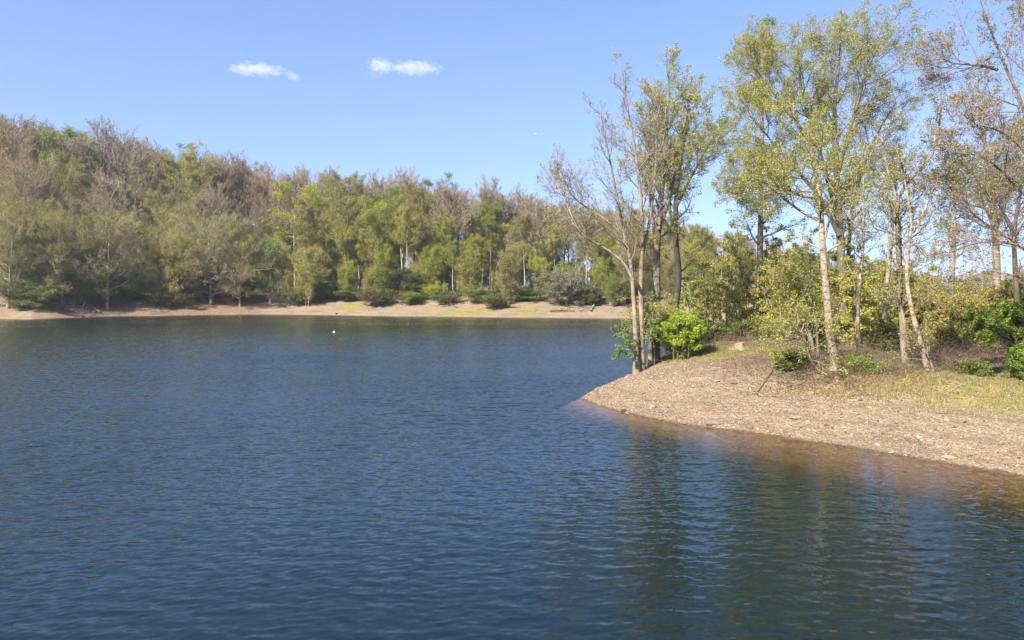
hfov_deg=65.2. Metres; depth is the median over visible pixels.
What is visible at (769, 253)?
tree
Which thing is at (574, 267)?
tree
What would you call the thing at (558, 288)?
bush
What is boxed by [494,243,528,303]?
tree
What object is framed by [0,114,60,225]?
tree
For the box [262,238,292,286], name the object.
tree
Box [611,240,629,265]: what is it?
tree
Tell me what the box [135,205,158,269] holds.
tree
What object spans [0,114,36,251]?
tree
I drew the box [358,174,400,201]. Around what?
tree
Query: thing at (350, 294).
bush
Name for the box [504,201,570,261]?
tree
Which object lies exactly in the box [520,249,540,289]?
tree
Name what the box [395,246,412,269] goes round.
tree
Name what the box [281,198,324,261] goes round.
tree
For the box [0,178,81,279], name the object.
tree
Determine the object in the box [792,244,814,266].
tree
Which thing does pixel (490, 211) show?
tree
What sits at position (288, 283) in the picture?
tree
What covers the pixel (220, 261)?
tree
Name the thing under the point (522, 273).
tree
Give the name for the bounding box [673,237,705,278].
tree
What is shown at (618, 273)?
tree
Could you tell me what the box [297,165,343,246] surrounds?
tree
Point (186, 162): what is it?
tree
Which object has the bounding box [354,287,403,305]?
bush
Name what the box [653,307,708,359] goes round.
bush
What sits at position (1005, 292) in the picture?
bush
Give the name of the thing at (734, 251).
young tree
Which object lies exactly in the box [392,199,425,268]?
tree
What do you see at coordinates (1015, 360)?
bush
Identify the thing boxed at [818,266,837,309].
tree
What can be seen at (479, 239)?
tree
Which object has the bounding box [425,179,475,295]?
tree
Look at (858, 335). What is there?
tree
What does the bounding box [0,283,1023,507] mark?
ground
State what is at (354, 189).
tree
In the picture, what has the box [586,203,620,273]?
tree
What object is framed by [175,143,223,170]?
tree
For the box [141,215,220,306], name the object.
tree
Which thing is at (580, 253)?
tree
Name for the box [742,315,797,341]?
bush
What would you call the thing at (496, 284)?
tree
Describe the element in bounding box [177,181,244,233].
tree
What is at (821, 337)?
bush
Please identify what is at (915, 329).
tree
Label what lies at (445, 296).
bush
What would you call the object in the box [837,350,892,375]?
bush
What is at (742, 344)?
rock
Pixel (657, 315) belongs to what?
tree
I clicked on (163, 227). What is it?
tree
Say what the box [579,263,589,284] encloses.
tree
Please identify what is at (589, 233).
tree
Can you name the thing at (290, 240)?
tree
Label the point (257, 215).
tree
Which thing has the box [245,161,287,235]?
tree
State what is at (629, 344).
bush
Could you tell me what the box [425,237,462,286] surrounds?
tree
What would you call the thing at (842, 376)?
leaf litter
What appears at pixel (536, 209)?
tree
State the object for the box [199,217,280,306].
tree
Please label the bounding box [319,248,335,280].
tree
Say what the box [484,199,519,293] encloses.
tree
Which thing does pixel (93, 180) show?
tree
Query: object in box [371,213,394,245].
tree
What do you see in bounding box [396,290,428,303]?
bush
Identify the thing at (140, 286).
bush
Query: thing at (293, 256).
tree
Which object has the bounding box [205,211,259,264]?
tree
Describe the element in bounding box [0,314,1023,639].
water
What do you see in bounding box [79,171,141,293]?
tree
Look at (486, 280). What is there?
tree
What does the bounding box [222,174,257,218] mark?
tree
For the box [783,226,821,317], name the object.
young tree
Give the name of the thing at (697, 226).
tree
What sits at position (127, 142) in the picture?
tree
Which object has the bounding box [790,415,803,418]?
rock
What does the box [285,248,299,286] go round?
tree
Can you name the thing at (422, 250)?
tree
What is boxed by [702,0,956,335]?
tree
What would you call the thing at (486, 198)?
tree
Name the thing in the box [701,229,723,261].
tree
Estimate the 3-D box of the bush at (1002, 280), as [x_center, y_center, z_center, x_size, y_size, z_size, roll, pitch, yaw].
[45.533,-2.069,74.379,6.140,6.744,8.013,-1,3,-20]
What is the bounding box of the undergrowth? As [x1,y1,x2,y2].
[633,322,1023,395]
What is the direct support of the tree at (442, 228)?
on the ground at (1004, 486)
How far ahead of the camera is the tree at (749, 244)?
171.45 m
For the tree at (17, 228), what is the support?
on the ground at (1004, 486)
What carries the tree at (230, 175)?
on the ground at (1004, 486)
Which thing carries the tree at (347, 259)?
on the ground at (1004, 486)
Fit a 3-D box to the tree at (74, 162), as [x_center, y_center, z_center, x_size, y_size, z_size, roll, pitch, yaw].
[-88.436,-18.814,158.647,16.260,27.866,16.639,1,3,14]
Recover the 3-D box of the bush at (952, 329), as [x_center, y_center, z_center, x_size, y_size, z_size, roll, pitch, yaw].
[20.329,1.006,37.898,2.931,2.515,2.797,-2,3,-44]
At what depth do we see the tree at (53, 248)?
136.56 m
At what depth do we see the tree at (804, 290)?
35.24 m
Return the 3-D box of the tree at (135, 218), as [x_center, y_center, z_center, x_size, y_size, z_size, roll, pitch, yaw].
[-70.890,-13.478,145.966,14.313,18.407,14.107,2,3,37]
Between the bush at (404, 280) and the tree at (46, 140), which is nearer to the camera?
the bush at (404, 280)
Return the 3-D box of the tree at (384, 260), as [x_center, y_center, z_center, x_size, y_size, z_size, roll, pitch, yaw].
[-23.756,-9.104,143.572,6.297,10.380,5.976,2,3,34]
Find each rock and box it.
[706,419,719,425]
[728,342,747,350]
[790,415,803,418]
[944,455,956,458]
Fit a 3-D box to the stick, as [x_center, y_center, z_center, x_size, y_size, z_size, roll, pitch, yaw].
[10.219,2.371,31.700,0.396,0.682,2.761,1,3,29]
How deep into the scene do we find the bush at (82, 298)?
129.54 m
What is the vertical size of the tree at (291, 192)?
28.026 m
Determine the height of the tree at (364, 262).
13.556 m
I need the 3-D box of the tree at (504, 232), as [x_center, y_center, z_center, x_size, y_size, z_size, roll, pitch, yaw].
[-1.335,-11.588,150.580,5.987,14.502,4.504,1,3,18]
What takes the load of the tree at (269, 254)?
on the ground at (1004, 486)
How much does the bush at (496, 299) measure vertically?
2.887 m
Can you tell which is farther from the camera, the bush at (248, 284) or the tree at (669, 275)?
the bush at (248, 284)
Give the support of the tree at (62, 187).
on the ground at (1004, 486)
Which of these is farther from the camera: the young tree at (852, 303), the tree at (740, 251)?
the tree at (740, 251)
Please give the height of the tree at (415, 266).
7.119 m
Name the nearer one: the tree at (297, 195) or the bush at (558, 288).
the bush at (558, 288)
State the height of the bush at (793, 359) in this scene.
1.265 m
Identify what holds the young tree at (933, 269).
on the ground at (1004, 486)
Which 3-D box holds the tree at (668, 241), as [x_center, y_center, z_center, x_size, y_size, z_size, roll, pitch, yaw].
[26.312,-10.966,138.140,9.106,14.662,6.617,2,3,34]
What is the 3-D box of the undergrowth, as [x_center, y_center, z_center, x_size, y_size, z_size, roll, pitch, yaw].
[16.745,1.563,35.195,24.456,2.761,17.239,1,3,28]
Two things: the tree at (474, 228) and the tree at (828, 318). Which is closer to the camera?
the tree at (828, 318)
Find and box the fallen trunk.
[550,302,575,311]
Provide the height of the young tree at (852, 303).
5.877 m
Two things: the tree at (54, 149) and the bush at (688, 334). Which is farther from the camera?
the tree at (54, 149)
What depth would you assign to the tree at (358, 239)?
151.85 m
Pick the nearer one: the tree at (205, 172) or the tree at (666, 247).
the tree at (666, 247)
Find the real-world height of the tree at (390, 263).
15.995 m
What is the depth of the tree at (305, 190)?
157.10 m
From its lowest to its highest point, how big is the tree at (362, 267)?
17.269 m
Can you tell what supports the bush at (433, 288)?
on the ground at (1004, 486)
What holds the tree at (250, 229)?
on the ground at (1004, 486)
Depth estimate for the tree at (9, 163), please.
147.14 m
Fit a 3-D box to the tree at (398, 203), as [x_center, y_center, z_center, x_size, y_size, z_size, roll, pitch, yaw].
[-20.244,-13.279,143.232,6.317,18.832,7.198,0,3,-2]
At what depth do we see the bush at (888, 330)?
34.81 m
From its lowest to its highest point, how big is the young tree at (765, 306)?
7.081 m
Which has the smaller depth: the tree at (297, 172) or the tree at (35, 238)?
the tree at (35, 238)
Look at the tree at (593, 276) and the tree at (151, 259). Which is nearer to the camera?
the tree at (151, 259)
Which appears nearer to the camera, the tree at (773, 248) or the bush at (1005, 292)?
the bush at (1005, 292)
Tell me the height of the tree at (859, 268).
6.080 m
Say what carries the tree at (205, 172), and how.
on the ground at (1004, 486)
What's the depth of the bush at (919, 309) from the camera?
47.44 m
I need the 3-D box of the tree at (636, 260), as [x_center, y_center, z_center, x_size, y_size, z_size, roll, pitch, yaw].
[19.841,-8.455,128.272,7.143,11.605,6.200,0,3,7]
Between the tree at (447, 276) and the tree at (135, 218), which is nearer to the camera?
the tree at (135, 218)
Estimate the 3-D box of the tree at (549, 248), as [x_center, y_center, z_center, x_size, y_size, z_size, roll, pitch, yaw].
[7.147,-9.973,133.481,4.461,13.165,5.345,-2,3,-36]
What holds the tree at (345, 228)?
on the ground at (1004, 486)
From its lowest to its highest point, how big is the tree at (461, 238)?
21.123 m
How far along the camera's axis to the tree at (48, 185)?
144.72 m
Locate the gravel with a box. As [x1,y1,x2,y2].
[581,351,1023,474]
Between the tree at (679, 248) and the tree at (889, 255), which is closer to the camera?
the tree at (889, 255)
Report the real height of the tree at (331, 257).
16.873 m
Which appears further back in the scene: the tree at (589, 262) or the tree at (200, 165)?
the tree at (200, 165)
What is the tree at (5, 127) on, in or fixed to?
on the ground at (1004, 486)
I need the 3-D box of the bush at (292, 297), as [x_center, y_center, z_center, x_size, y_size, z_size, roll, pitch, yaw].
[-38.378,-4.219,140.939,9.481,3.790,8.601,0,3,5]
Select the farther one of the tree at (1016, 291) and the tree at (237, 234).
the tree at (237, 234)
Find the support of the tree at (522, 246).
on the ground at (1004, 486)
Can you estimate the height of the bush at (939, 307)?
4.310 m
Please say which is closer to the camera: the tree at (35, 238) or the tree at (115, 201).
the tree at (35, 238)
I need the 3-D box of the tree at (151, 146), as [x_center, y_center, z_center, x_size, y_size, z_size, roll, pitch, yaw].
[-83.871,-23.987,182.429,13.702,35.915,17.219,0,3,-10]
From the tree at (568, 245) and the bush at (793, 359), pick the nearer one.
the bush at (793, 359)
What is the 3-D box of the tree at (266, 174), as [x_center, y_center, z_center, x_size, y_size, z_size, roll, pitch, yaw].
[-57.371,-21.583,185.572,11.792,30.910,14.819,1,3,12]
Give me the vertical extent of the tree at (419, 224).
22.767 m
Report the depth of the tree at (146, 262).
143.26 m
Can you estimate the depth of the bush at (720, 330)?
46.27 m
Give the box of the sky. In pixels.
[0,0,1023,285]
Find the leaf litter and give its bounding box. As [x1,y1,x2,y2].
[615,354,1013,426]
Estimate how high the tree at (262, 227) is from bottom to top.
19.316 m
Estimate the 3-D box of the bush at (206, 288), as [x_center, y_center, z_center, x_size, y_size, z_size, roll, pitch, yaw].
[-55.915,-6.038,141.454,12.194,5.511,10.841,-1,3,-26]
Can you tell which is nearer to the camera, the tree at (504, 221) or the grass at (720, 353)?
the grass at (720, 353)
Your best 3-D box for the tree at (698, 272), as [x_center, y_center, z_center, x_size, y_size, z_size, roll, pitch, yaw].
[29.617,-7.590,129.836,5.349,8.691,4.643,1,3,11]
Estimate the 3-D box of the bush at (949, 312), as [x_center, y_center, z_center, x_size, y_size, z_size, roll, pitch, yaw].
[25.508,0.034,44.022,4.237,3.505,3.075,-1,3,-20]
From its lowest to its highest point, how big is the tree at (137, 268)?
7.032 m
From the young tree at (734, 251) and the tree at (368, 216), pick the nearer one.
the young tree at (734, 251)
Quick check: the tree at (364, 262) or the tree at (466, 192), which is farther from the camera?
the tree at (364, 262)
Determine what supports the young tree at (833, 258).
on the ground at (1004, 486)
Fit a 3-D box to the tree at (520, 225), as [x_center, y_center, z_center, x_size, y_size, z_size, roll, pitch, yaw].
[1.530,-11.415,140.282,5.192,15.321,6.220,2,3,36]
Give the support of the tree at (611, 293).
on the ground at (1004, 486)
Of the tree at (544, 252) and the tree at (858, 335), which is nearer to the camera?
the tree at (858, 335)
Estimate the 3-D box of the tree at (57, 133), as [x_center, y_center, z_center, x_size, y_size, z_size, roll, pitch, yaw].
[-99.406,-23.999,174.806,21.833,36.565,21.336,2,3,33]
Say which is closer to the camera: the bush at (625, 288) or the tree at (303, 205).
the bush at (625, 288)
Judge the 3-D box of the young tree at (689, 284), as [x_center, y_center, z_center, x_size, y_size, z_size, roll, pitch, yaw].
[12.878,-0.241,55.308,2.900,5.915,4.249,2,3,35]
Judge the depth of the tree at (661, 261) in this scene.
129.24 m
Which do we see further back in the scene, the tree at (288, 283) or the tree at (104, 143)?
the tree at (104, 143)
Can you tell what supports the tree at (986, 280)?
on the ground at (1004, 486)
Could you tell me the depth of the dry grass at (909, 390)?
28.40 m
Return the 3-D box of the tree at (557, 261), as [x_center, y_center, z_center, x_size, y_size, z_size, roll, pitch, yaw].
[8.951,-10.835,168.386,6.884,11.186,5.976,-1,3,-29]
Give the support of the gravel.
on the ground at (1004, 486)
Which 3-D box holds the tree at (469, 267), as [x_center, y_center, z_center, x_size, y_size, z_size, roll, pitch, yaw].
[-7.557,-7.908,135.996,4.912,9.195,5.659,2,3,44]
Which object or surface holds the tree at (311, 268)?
on the ground at (1004, 486)
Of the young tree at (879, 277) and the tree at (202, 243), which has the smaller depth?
the young tree at (879, 277)
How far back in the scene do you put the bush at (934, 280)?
73.06 m
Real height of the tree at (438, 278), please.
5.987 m
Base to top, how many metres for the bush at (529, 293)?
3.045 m
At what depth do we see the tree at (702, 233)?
136.03 m
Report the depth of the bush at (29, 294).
121.62 m
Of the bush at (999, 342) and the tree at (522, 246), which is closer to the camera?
the bush at (999, 342)
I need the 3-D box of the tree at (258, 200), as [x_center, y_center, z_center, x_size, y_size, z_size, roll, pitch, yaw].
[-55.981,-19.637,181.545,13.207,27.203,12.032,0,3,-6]
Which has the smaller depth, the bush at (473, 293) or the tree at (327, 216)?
the bush at (473, 293)
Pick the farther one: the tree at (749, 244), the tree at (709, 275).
the tree at (749, 244)
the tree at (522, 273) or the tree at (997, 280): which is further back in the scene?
the tree at (522, 273)
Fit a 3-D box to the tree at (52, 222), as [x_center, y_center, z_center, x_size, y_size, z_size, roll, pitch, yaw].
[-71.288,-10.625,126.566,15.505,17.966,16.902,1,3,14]
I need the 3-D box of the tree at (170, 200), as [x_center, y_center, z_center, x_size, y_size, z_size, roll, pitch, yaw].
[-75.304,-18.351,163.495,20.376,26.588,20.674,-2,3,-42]
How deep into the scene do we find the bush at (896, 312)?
70.77 m
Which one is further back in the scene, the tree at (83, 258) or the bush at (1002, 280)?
the tree at (83, 258)
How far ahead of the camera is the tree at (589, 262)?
162.81 m
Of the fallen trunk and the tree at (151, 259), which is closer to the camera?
the fallen trunk
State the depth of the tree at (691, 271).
121.43 m
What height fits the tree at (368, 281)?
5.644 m
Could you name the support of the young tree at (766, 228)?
on the ground at (1004, 486)
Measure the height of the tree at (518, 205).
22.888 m
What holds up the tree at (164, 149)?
on the ground at (1004, 486)
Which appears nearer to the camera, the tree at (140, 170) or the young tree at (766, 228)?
the young tree at (766, 228)
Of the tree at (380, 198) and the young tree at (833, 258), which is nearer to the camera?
the young tree at (833, 258)
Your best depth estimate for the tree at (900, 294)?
31.18 m
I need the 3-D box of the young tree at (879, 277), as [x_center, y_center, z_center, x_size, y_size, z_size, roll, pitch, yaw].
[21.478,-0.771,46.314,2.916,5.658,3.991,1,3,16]
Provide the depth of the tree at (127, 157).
172.43 m
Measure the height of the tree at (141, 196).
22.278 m
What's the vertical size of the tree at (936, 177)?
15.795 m
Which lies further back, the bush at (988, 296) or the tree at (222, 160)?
the tree at (222, 160)
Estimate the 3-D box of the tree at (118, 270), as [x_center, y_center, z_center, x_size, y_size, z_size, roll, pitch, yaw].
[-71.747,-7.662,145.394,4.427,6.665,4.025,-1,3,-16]
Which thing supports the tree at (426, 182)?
on the ground at (1004, 486)
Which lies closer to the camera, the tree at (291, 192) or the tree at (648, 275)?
the tree at (648, 275)
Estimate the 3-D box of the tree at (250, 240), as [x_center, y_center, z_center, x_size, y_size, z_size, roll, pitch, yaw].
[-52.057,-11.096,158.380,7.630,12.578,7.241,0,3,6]
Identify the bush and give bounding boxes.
[0,278,64,309]
[48,273,112,306]
[110,269,186,299]
[142,288,194,306]
[165,273,224,300]
[212,271,264,300]
[263,286,319,305]
[297,279,355,300]
[334,288,363,299]
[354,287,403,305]
[372,265,435,298]
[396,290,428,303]
[418,281,450,298]
[430,288,465,304]
[460,286,496,301]
[475,292,513,308]
[499,285,544,300]
[531,265,599,305]
[568,281,604,304]
[610,318,659,359]
[615,279,644,304]
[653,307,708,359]
[700,318,745,342]
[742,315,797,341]
[767,348,805,371]
[791,345,813,364]
[801,315,844,354]
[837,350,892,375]
[855,263,918,317]
[859,315,913,359]
[883,262,962,315]
[891,278,938,329]
[918,282,964,328]
[920,314,975,354]
[930,261,1001,310]
[936,289,1012,330]
[953,358,993,376]
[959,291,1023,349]
[963,319,1016,353]
[966,262,1023,300]
[974,279,1022,314]
[988,272,1023,339]
[1004,341,1023,379]
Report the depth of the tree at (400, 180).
167.18 m
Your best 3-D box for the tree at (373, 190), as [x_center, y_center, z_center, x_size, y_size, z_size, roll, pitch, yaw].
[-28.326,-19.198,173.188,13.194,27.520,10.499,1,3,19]
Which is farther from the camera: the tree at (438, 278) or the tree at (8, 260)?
the tree at (438, 278)
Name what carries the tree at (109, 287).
on the ground at (1004, 486)
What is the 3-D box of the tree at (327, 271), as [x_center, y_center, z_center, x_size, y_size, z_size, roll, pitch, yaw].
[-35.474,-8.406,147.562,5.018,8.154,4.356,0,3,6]
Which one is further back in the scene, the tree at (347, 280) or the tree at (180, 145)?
the tree at (180, 145)
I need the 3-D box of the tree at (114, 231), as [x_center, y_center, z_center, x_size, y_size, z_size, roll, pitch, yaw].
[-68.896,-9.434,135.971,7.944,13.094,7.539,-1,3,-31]
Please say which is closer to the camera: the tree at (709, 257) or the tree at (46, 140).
the tree at (709, 257)
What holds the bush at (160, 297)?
on the ground at (1004, 486)
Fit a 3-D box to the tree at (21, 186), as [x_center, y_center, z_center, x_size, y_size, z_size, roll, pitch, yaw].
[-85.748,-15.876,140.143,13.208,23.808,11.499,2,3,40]
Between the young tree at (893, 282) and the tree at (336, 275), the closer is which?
the young tree at (893, 282)
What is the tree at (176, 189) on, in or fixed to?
on the ground at (1004, 486)
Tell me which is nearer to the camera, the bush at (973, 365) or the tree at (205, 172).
the bush at (973, 365)
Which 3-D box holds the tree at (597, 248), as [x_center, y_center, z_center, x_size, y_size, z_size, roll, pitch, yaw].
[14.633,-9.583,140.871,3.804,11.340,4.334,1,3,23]
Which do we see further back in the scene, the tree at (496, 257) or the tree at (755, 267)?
the tree at (496, 257)
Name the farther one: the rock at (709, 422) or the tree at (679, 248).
the tree at (679, 248)
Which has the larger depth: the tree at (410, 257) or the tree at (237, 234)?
the tree at (410, 257)
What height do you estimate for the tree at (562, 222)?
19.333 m
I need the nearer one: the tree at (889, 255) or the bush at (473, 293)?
the tree at (889, 255)
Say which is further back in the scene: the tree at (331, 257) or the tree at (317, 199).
the tree at (331, 257)
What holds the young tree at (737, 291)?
on the ground at (1004, 486)
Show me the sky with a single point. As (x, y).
(463, 88)
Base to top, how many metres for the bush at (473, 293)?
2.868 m
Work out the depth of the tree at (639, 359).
40.23 m
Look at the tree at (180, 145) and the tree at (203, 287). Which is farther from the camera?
the tree at (180, 145)
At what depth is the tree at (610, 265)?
171.83 m
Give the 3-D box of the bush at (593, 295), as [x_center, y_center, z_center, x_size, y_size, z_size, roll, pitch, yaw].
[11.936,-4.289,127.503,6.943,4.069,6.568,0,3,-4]
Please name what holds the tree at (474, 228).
on the ground at (1004, 486)
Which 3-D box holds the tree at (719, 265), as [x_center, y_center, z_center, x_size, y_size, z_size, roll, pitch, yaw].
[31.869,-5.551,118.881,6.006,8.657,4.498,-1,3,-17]
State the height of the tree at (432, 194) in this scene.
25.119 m
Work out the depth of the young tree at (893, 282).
49.30 m
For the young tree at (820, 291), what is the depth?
44.83 m
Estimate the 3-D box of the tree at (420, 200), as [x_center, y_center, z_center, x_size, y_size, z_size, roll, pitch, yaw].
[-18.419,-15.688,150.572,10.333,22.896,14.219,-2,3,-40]
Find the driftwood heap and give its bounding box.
[43,296,105,316]
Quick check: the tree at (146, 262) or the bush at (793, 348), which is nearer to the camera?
the bush at (793, 348)
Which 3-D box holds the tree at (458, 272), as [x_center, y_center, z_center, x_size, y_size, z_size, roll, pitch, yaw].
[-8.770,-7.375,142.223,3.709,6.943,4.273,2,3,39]
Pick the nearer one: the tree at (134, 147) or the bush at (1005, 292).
the bush at (1005, 292)
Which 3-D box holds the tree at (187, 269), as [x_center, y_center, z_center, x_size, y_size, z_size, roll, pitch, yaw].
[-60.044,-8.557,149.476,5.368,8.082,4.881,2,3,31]
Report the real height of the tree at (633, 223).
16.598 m
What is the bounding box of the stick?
[757,368,773,391]
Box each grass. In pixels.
[642,340,1023,417]
[754,362,1023,421]
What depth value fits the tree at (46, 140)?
171.21 m
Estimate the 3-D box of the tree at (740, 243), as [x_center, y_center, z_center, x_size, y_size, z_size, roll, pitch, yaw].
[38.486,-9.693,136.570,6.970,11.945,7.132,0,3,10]
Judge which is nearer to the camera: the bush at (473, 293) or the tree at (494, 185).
the bush at (473, 293)
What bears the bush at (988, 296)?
on the ground at (1004, 486)
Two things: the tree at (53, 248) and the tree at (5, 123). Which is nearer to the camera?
the tree at (53, 248)
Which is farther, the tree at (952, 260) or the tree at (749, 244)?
the tree at (749, 244)
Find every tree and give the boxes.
[0,112,45,150]
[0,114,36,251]
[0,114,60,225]
[0,117,40,274]
[0,121,49,175]
[0,143,50,291]
[0,148,110,275]
[0,161,66,225]
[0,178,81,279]
[0,196,116,306]
[0,199,67,308]
[0,214,61,289]
[0,227,39,289]
[1,163,82,230]
[19,126,103,243]
[29,154,96,289]
[30,118,114,246]
[32,120,67,269]
[33,126,96,184]
[35,227,67,281]
[53,243,71,283]
[58,161,123,233]
[58,203,161,308]
[61,237,102,289]
[64,180,113,264]
[66,114,155,187]
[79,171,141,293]
[84,199,165,279]
[85,227,131,298]
[87,124,164,187]
[88,182,173,248]
[91,143,157,198]
[94,211,151,275]
[103,132,155,177]
[103,164,197,269]
[105,136,165,189]
[111,261,127,291]
[112,137,187,205]
[125,139,176,207]
[126,259,148,277]
[128,241,159,274]
[129,197,209,278]
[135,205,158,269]
[139,136,221,220]
[140,207,188,273]
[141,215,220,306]
[143,233,180,296]
[157,163,206,283]
[161,203,256,304]
[164,151,222,206]
[164,163,236,225]
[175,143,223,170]
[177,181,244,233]
[180,255,202,292]
[188,222,222,271]
[190,149,252,220]
[192,159,247,218]
[196,274,208,298]
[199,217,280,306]
[203,230,234,275]
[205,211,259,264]
[222,150,262,220]
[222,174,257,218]
[230,160,283,231]
[232,234,262,273]
[234,205,297,288]
[235,170,287,234]
[240,217,260,243]
[241,201,289,242]
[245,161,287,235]
[250,235,288,302]
[259,163,321,231]
[260,180,332,285]
[261,169,313,266]
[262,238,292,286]
[271,212,306,287]
[280,269,293,291]
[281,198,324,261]
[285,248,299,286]
[287,244,330,306]
[288,182,324,234]
[288,237,326,281]
[291,192,340,255]
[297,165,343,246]
[311,169,390,262]
[313,238,341,281]
[315,255,331,282]
[319,202,349,283]
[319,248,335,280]
[323,238,361,284]
[323,247,341,284]
[332,221,361,260]
[334,195,407,279]
[336,253,361,285]
[336,260,358,297]
[339,205,364,288]
[341,227,365,258]
[349,184,374,276]
[353,167,394,233]
[353,228,367,288]
[357,187,417,290]
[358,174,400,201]
[358,242,374,285]
[359,270,378,291]
[361,243,400,290]
[364,185,428,268]
[367,241,397,290]
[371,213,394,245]
[375,166,437,268]
[378,177,443,289]
[381,196,414,267]
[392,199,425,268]
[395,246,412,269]
[400,236,428,271]
[407,190,438,262]
[408,258,424,290]
[412,171,462,248]
[414,237,431,294]
[414,242,448,285]
[416,215,465,290]
[417,195,446,234]
[420,186,445,224]
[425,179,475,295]
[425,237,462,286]
[427,266,445,284]
[437,186,473,290]
[439,249,460,291]
[442,238,464,296]
[453,248,485,298]
[453,263,476,295]
[456,176,518,290]
[456,193,480,253]
[457,232,496,272]
[458,185,518,285]
[459,215,488,288]
[469,199,505,288]
[477,253,489,288]
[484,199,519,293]
[484,251,495,289]
[486,239,515,283]
[490,272,503,294]
[491,220,515,294]
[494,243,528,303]
[502,181,545,292]
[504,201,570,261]
[508,213,537,284]
[509,242,531,286]
[509,255,530,287]
[514,194,559,255]
[520,221,563,275]
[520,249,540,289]
[525,256,552,297]
[527,47,693,373]
[530,206,569,281]
[541,223,571,281]
[545,252,569,281]
[547,199,594,271]
[553,259,570,274]
[558,220,579,263]
[562,202,615,282]
[563,257,588,279]
[573,215,614,284]
[574,238,589,285]
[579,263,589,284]
[583,234,604,272]
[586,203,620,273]
[587,256,613,300]
[587,258,600,287]
[590,232,619,293]
[600,253,619,280]
[602,274,624,306]
[608,207,650,254]
[609,40,718,365]
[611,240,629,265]
[611,265,624,283]
[614,234,652,300]
[633,101,746,346]
[638,219,689,296]
[643,251,668,290]
[643,263,661,299]
[660,243,673,297]
[660,258,683,305]
[664,233,686,267]
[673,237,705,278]
[679,223,715,261]
[679,274,723,342]
[680,266,707,306]
[681,238,752,339]
[681,251,706,290]
[686,223,721,252]
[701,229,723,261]
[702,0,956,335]
[702,250,716,297]
[703,259,720,300]
[710,255,738,288]
[713,251,781,333]
[714,77,896,374]
[716,221,755,325]
[718,230,755,271]
[725,13,814,318]
[732,247,750,272]
[737,248,821,320]
[740,233,763,255]
[746,253,763,285]
[748,233,821,336]
[755,223,792,328]
[761,242,837,356]
[763,237,786,263]
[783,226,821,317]
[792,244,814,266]
[796,246,853,340]
[817,238,859,323]
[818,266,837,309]
[822,251,891,344]
[837,147,898,350]
[847,108,933,338]
[851,261,876,289]
[853,254,896,328]
[856,260,907,337]
[862,70,966,366]
[872,135,985,372]
[885,0,1023,300]
[894,264,939,321]
[913,160,991,310]
[917,54,1023,298]
[958,158,1023,341]
[979,270,991,283]
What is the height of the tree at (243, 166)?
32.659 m
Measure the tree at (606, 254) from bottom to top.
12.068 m
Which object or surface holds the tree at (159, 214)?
on the ground at (1004, 486)
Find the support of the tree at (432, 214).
on the ground at (1004, 486)
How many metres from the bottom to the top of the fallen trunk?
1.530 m
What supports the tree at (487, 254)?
on the ground at (1004, 486)
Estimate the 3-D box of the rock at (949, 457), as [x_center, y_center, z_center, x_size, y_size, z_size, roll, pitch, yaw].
[12.418,3.883,22.650,0.355,0.096,0.255,1,3,11]
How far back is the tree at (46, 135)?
166.03 m
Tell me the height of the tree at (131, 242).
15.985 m
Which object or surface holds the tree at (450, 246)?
on the ground at (1004, 486)
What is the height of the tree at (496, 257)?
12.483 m
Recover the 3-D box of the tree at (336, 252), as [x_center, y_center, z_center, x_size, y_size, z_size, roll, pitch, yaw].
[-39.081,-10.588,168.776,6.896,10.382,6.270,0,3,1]
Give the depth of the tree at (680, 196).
49.80 m
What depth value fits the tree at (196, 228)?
137.95 m
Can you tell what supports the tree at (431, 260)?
on the ground at (1004, 486)
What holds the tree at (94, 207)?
on the ground at (1004, 486)
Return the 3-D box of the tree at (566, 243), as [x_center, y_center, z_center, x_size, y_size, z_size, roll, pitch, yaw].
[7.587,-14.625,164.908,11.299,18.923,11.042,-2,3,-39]
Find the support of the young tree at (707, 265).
on the ground at (1004, 486)
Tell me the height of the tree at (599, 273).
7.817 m
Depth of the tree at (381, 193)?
160.36 m
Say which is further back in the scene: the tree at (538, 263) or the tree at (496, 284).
the tree at (496, 284)
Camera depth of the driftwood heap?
125.48 m
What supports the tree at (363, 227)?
on the ground at (1004, 486)
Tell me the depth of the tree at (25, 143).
160.08 m
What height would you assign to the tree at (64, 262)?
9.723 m
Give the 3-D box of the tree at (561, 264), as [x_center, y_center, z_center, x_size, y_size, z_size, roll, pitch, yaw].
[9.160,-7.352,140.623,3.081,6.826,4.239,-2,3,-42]
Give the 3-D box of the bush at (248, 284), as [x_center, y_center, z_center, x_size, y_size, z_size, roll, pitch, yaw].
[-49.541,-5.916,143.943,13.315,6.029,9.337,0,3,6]
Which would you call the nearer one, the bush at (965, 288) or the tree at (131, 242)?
the bush at (965, 288)
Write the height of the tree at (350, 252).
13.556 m
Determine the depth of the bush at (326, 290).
141.55 m

